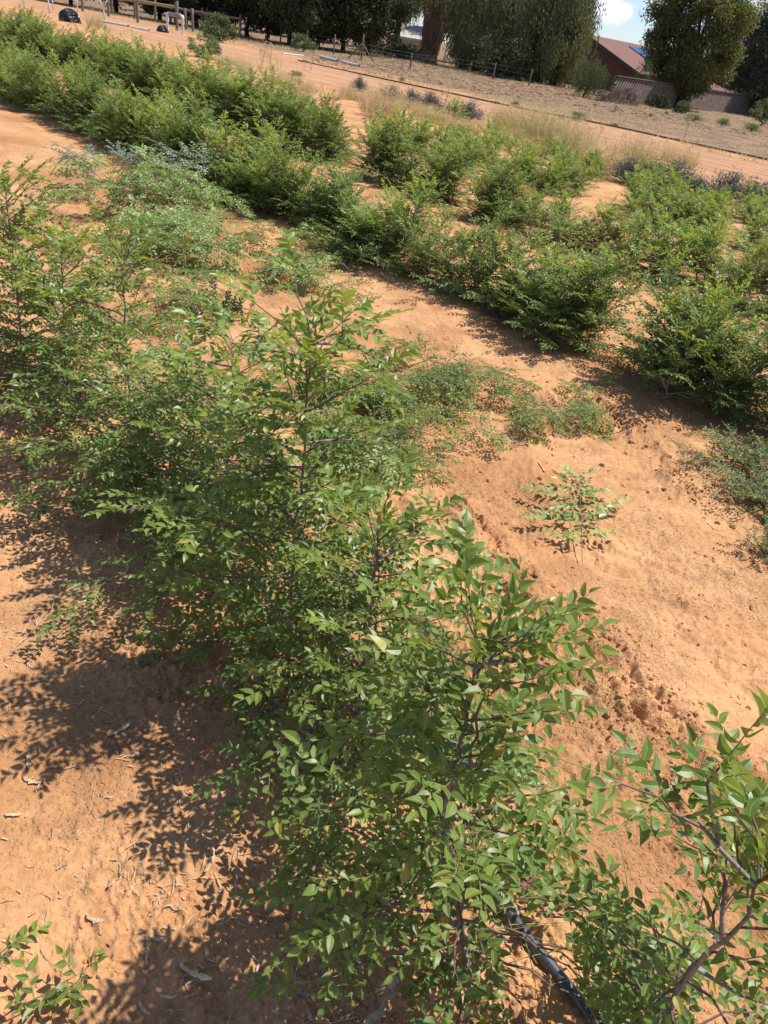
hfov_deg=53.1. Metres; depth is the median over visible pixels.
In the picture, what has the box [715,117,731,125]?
weed tuft
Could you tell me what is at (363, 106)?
grass clump
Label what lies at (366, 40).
tree
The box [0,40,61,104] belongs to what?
jujube shrub
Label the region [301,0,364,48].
tree
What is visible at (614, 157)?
grass clump
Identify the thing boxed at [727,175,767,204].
saltbush
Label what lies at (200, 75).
jujube shrub
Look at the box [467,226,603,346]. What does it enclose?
jujube shrub
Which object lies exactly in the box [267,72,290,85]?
grass clump
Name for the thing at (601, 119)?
dead weed
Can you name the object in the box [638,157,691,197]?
jujube shrub
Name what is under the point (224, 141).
jujube shrub
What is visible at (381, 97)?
grass clump
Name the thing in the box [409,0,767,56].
sky
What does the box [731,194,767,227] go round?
jujube shrub
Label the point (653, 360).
jujube shrub
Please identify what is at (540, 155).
jujube shrub
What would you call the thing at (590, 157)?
jujube shrub
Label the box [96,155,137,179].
cut branch
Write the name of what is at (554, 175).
jujube shrub
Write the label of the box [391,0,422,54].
drooping gum
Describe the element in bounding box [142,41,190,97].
jujube shrub
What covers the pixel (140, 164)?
cut branch
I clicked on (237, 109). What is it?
jujube shrub
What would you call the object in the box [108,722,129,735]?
bark strip
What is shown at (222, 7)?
tree
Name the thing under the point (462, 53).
drooping gum
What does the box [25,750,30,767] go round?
bark strip
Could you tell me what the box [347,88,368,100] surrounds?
grass clump
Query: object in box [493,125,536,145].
grass clump
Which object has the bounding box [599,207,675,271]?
jujube shrub
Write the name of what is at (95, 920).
bark strip
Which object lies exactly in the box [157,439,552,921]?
jujube shrub
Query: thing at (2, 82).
jujube shrub
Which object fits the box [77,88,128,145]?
jujube shrub
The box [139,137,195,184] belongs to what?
cut branch
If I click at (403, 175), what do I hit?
jujube shrub
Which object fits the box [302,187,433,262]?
jujube shrub
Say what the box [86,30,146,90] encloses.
jujube shrub
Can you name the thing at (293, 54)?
plastic pipe
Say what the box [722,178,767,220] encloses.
jujube shrub
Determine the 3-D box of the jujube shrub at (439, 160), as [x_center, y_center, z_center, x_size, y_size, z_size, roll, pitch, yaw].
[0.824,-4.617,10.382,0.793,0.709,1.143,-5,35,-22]
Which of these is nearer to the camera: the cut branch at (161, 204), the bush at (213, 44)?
the cut branch at (161, 204)
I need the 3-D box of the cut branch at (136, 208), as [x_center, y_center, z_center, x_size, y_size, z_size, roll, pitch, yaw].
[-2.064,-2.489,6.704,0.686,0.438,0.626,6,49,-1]
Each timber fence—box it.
[81,0,177,30]
[110,0,241,37]
[169,1,230,31]
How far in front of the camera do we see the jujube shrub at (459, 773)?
1.40 m
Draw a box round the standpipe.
[166,12,183,33]
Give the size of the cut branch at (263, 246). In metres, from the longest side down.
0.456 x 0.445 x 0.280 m
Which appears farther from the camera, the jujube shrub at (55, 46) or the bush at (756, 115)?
the bush at (756, 115)
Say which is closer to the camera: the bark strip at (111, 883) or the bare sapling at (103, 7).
the bark strip at (111, 883)
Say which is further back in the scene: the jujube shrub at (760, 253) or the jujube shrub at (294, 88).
the jujube shrub at (294, 88)
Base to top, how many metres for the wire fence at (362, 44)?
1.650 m
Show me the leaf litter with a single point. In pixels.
(208, 824)
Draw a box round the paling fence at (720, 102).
[608,75,762,115]
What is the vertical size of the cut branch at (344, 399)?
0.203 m
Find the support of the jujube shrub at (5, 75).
on the ground at (642, 556)
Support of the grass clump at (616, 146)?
on the ground at (642, 556)
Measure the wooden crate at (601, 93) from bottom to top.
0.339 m
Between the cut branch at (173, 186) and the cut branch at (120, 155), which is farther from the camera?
the cut branch at (120, 155)
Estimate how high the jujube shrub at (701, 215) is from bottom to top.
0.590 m
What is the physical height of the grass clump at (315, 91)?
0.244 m
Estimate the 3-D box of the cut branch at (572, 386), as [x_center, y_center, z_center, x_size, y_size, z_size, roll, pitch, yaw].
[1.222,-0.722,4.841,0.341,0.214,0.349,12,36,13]
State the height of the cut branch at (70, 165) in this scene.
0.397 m
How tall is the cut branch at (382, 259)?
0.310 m
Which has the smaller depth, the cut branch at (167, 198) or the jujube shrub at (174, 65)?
the cut branch at (167, 198)
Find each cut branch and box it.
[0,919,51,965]
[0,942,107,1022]
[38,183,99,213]
[41,137,102,183]
[41,154,111,190]
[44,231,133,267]
[50,142,99,183]
[51,170,102,201]
[79,173,128,197]
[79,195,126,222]
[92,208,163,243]
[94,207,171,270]
[96,138,147,174]
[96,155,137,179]
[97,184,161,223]
[100,165,170,202]
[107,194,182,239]
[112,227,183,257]
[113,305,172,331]
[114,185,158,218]
[116,161,162,184]
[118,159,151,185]
[119,178,176,213]
[123,180,172,201]
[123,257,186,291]
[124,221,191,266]
[127,145,182,185]
[131,143,183,187]
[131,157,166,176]
[132,174,189,216]
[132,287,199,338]
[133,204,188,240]
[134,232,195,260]
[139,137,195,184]
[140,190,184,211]
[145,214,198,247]
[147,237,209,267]
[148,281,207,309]
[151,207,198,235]
[152,170,193,197]
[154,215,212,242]
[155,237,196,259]
[156,174,203,205]
[158,147,212,187]
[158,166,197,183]
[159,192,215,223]
[161,178,201,207]
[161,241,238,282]
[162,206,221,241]
[164,162,221,204]
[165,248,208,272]
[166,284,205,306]
[168,181,220,208]
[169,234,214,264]
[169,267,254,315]
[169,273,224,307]
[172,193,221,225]
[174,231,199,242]
[179,139,234,184]
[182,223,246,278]
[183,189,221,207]
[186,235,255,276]
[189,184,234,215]
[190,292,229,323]
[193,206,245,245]
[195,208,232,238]
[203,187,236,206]
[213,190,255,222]
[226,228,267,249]
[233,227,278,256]
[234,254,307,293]
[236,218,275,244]
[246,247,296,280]
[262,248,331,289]
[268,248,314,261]
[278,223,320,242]
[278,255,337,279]
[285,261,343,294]
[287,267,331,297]
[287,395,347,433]
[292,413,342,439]
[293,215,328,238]
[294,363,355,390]
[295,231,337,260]
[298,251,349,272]
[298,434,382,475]
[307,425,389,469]
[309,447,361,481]
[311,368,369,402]
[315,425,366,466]
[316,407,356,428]
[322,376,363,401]
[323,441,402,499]
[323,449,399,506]
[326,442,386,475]
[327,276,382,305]
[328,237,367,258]
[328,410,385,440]
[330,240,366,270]
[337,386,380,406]
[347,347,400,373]
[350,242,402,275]
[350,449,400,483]
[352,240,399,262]
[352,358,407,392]
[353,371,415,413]
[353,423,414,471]
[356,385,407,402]
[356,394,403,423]
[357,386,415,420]
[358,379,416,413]
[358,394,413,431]
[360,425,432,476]
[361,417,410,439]
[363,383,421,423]
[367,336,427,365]
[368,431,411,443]
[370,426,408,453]
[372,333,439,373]
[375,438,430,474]
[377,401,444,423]
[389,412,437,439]
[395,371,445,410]
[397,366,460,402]
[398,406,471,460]
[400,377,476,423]
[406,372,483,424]
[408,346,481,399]
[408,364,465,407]
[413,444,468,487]
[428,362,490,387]
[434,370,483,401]
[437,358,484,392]
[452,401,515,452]
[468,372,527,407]
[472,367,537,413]
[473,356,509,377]
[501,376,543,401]
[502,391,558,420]
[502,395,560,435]
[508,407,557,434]
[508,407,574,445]
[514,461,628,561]
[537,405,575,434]
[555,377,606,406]
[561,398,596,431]
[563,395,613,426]
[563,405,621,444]
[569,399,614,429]
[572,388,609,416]
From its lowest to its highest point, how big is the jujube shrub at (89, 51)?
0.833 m
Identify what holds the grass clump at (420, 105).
on the ground at (642, 556)
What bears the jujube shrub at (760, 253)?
on the ground at (642, 556)
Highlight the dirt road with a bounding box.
[3,0,767,190]
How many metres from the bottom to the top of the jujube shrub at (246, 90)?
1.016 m
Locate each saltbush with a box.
[348,75,368,90]
[378,82,406,100]
[395,87,426,105]
[411,88,446,113]
[448,99,486,122]
[598,153,644,183]
[623,157,681,182]
[643,155,709,194]
[681,174,714,195]
[698,165,747,202]
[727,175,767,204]
[730,182,767,207]
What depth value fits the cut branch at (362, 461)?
3.71 m
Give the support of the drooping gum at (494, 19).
on the ground at (642, 556)
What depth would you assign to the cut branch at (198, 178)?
7.52 m
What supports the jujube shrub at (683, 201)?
on the ground at (642, 556)
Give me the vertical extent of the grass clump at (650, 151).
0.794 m
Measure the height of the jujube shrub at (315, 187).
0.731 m
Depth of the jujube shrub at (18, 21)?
20.89 m
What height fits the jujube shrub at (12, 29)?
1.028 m
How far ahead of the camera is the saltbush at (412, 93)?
23.18 m
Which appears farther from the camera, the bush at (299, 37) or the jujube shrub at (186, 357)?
the bush at (299, 37)
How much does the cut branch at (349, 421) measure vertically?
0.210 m
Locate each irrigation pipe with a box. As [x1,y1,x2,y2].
[6,374,604,1023]
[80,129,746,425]
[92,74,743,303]
[297,60,767,159]
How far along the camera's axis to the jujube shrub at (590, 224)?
8.70 m
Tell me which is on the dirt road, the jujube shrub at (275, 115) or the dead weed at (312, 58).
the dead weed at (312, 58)
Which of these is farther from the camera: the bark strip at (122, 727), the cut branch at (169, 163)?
the cut branch at (169, 163)
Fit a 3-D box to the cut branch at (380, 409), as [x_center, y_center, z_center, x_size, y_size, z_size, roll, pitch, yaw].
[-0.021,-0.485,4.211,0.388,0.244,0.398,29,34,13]
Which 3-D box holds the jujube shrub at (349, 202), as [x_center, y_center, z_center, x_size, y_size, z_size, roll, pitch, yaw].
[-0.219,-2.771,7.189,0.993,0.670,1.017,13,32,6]
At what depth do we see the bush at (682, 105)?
49.99 m
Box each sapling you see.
[99,0,107,19]
[635,60,651,84]
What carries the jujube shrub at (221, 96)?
on the ground at (642, 556)
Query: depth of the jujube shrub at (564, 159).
12.46 m
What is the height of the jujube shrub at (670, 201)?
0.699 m
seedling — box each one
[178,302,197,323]
[180,289,220,326]
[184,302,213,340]
[206,275,234,316]
[210,285,247,322]
[233,301,254,319]
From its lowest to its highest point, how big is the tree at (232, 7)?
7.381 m
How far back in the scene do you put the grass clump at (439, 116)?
19.78 m
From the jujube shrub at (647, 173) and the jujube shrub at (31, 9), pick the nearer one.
the jujube shrub at (647, 173)
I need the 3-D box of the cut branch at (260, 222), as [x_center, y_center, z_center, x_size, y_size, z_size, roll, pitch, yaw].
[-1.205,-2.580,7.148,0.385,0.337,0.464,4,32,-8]
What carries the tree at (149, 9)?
on the ground at (642, 556)
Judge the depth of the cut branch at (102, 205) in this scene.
6.97 m
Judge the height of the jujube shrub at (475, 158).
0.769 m
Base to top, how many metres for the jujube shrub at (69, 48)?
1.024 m
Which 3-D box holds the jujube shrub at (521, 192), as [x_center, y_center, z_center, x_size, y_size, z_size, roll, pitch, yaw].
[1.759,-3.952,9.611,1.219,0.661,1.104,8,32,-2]
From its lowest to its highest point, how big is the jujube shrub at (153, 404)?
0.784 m
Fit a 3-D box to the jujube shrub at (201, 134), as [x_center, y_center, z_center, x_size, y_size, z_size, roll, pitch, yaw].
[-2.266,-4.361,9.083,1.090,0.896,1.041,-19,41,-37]
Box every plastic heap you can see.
[58,8,80,23]
[156,25,168,32]
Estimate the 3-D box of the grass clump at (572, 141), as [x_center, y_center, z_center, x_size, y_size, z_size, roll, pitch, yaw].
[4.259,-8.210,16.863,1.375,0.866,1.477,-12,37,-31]
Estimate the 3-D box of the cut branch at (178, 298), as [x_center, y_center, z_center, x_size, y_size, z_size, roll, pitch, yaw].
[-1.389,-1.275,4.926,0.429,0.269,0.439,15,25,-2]
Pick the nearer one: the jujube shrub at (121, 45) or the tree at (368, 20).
the jujube shrub at (121, 45)
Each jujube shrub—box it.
[0,6,4,35]
[0,6,17,45]
[0,8,11,41]
[0,35,19,79]
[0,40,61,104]
[0,42,24,102]
[0,43,55,113]
[0,49,21,85]
[0,54,63,108]
[0,154,127,399]
[0,192,160,471]
[0,203,224,517]
[0,319,303,559]
[1,1,43,46]
[3,14,21,47]
[6,13,51,54]
[13,7,53,48]
[18,10,59,58]
[24,78,104,118]
[25,73,59,114]
[33,29,63,60]
[35,47,95,122]
[35,279,362,646]
[37,24,92,66]
[46,23,92,68]
[49,35,97,59]
[50,62,110,133]
[55,52,115,132]
[71,24,111,66]
[76,81,145,138]
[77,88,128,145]
[82,38,114,73]
[84,87,183,149]
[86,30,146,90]
[87,32,121,75]
[90,23,130,82]
[93,75,157,150]
[96,227,445,782]
[99,32,142,74]
[109,49,144,89]
[116,80,224,163]
[118,40,157,95]
[120,43,168,94]
[126,81,219,180]
[136,95,215,160]
[138,52,198,104]
[140,45,192,101]
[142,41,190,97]
[150,67,197,113]
[156,103,225,177]
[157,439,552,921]
[170,41,236,112]
[175,108,295,204]
[178,63,224,120]
[185,59,249,123]
[186,62,230,108]
[194,136,277,193]
[201,59,271,132]
[202,144,276,209]
[215,66,268,129]
[229,507,714,1023]
[234,127,326,217]
[236,156,329,218]
[238,82,318,150]
[240,74,308,136]
[249,61,319,141]
[272,151,379,235]
[279,148,361,232]
[289,86,365,164]
[290,93,358,158]
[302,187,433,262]
[306,172,400,257]
[327,100,420,183]
[343,162,464,266]
[349,124,460,190]
[364,109,408,140]
[374,198,506,301]
[393,131,487,200]
[395,112,442,146]
[399,113,434,153]
[409,197,568,308]
[413,139,473,201]
[414,121,463,154]
[428,127,499,170]
[433,125,489,164]
[437,91,471,121]
[441,159,534,227]
[444,124,490,160]
[459,227,595,325]
[460,147,530,222]
[467,136,520,179]
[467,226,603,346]
[474,114,512,152]
[477,685,767,1023]
[483,168,556,223]
[491,123,551,179]
[497,186,588,242]
[498,245,626,352]
[505,140,549,184]
[508,233,656,356]
[524,145,582,192]
[533,136,571,165]
[534,151,588,195]
[544,201,627,257]
[550,140,584,169]
[561,153,604,193]
[569,189,668,247]
[572,142,616,181]
[585,152,610,177]
[589,242,767,425]
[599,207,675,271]
[610,196,720,292]
[614,264,767,425]
[615,165,662,211]
[619,172,699,222]
[620,182,711,222]
[621,156,672,186]
[624,161,665,184]
[632,169,663,192]
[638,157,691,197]
[659,183,738,234]
[661,212,767,290]
[665,197,740,243]
[672,187,725,231]
[672,296,767,423]
[689,254,767,308]
[692,319,767,429]
[706,183,737,209]
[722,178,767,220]
[725,222,767,319]
[726,194,767,248]
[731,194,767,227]
[737,228,767,263]
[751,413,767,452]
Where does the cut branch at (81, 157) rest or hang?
on the ground at (642, 556)
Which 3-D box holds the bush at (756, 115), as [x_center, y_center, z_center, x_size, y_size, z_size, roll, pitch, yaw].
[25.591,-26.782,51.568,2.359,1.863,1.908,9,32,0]
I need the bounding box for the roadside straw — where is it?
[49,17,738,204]
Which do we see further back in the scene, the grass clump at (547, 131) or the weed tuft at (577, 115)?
the weed tuft at (577, 115)
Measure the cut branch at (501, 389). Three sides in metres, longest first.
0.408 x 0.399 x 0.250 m
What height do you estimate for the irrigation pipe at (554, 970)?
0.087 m
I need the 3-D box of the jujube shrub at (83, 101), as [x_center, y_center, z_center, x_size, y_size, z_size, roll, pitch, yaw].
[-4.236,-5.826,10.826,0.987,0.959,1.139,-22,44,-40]
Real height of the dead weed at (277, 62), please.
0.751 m
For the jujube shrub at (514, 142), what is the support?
on the ground at (642, 556)
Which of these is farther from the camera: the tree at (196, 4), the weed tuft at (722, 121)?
the tree at (196, 4)
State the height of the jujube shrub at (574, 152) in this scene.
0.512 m
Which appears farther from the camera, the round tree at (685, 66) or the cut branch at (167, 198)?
the round tree at (685, 66)
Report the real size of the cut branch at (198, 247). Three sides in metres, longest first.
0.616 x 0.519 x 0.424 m
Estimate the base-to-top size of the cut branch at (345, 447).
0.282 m
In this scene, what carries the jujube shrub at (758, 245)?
on the ground at (642, 556)
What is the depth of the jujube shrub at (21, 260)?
3.54 m
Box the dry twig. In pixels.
[0,596,54,661]
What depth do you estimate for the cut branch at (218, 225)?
6.89 m
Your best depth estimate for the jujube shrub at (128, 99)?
9.86 m
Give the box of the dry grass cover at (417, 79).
[46,0,767,164]
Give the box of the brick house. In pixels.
[565,36,745,95]
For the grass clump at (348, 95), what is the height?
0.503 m
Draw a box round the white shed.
[386,24,422,56]
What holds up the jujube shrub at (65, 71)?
on the ground at (642, 556)
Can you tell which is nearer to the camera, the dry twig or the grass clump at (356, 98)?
the dry twig
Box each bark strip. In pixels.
[4,813,20,815]
[23,773,41,783]
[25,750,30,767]
[86,913,104,923]
[107,879,114,886]
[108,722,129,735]
[139,998,149,1013]
[145,945,148,964]
[150,935,163,940]
[155,993,176,998]
[179,963,211,980]
[203,846,214,871]
[251,956,261,978]
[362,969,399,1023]
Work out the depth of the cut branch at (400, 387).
4.31 m
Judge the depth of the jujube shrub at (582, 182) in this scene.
12.42 m
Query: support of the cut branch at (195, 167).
on the cut branch at (164, 176)
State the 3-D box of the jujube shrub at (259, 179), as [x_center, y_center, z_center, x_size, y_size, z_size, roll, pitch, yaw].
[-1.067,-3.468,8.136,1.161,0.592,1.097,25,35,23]
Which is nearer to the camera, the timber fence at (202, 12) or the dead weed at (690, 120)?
the dead weed at (690, 120)
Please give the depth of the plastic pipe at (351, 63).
43.55 m
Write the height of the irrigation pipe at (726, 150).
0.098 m
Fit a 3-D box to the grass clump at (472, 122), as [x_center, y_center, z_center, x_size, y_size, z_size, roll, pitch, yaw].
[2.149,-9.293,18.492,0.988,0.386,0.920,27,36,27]
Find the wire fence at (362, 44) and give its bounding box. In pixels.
[280,26,532,85]
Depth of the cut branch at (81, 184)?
7.46 m
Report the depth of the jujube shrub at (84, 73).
10.92 m
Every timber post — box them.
[183,8,187,30]
[191,8,193,31]
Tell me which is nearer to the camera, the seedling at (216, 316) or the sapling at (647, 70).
the seedling at (216, 316)
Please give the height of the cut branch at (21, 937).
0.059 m
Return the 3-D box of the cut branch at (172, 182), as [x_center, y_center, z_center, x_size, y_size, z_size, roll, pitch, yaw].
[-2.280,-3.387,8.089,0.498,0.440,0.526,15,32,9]
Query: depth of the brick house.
76.37 m
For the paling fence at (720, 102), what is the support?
on the ground at (642, 556)
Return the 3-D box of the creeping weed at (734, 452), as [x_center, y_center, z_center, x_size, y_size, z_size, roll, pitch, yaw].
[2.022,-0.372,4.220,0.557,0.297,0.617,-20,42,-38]
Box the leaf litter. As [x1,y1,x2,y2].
[0,212,766,1023]
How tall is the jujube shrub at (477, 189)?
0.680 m
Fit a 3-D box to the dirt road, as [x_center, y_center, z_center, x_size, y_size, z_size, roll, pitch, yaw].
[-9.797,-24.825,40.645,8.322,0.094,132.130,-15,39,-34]
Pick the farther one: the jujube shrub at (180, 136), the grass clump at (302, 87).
the grass clump at (302, 87)
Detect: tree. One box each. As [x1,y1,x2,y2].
[93,0,140,13]
[140,0,183,20]
[163,0,226,27]
[205,0,246,28]
[216,0,257,36]
[235,0,305,40]
[253,0,328,45]
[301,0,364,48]
[319,0,400,52]
[320,37,350,44]
[346,0,428,54]
[348,35,384,50]
[351,39,420,59]
[396,0,488,63]
[441,0,504,60]
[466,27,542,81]
[638,0,767,107]
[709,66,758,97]
[721,0,767,117]
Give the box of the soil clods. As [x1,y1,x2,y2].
[0,278,767,1023]
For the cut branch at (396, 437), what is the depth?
4.00 m
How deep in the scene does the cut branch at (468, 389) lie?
4.82 m
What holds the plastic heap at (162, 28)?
on the ground at (642, 556)
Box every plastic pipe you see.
[98,19,128,26]
[130,26,149,30]
[282,53,303,55]
[319,55,337,61]
[342,60,359,66]
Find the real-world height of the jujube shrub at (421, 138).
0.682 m
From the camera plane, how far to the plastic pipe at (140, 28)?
44.17 m
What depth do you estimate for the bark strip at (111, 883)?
1.81 m
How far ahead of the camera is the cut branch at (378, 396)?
4.22 m
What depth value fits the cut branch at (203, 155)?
8.41 m
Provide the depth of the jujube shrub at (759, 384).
4.78 m
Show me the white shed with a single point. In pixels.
(414, 37)
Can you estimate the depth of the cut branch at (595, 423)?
4.46 m
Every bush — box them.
[187,32,221,57]
[196,11,241,42]
[290,32,318,52]
[567,56,611,97]
[644,91,671,108]
[672,100,691,114]
[749,98,767,125]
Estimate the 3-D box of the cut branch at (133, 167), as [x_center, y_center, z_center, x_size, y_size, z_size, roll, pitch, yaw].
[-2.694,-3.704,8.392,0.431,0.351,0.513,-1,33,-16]
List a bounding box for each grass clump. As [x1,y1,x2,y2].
[82,8,108,28]
[213,55,231,65]
[214,53,237,65]
[230,57,251,68]
[233,63,254,72]
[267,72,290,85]
[275,69,299,90]
[284,76,318,100]
[296,79,317,91]
[304,84,320,92]
[327,90,345,100]
[334,81,357,99]
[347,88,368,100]
[351,84,388,115]
[363,79,408,119]
[371,88,395,110]
[388,92,416,110]
[408,104,433,119]
[410,100,437,114]
[422,106,462,123]
[441,113,470,127]
[453,117,486,134]
[485,101,530,132]
[493,105,518,118]
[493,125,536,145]
[496,100,555,141]
[511,104,582,148]
[513,134,543,149]
[532,111,599,152]
[550,115,621,158]
[573,134,611,164]
[602,146,637,167]
[604,137,632,157]
[615,129,673,165]
[656,138,687,161]
[670,140,705,168]
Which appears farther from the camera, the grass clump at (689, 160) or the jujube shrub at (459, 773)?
the grass clump at (689, 160)
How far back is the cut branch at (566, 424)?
4.39 m
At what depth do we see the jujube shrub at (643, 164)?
14.49 m
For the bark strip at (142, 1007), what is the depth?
1.62 m
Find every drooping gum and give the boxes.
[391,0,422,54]
[439,0,521,72]
[470,0,569,78]
[502,0,601,87]
[530,0,606,85]
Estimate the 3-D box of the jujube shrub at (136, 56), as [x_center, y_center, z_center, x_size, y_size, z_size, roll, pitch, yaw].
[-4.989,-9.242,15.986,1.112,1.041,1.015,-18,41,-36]
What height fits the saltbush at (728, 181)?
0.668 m
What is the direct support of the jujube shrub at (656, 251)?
on the ground at (642, 556)
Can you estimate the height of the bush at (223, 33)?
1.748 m
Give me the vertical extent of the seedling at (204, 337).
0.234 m
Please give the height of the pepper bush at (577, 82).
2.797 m
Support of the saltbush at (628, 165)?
on the ground at (642, 556)
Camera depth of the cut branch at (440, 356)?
4.70 m
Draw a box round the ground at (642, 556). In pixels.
[0,0,767,1023]
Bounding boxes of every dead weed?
[256,33,271,69]
[266,46,275,72]
[273,54,281,71]
[308,50,316,70]
[439,77,452,112]
[599,108,608,132]
[683,114,693,138]
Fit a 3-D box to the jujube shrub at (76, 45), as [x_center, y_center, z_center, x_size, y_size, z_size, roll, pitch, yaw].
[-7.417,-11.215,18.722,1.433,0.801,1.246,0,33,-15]
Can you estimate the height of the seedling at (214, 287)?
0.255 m
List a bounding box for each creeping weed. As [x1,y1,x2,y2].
[673,440,710,464]
[683,421,767,475]
[694,438,767,513]
[726,503,767,563]
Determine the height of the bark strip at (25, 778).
0.004 m
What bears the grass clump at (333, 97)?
on the ground at (642, 556)
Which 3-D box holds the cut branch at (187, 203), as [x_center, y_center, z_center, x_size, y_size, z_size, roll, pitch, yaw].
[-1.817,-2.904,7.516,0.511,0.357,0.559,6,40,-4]
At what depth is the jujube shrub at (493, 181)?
9.38 m
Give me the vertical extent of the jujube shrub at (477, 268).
0.866 m
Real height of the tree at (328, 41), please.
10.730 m
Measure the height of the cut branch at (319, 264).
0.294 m
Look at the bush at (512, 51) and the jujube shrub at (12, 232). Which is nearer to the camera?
the jujube shrub at (12, 232)
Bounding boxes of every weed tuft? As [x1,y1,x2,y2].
[288,70,304,76]
[568,111,590,120]
[682,113,706,121]
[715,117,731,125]
[740,122,762,132]

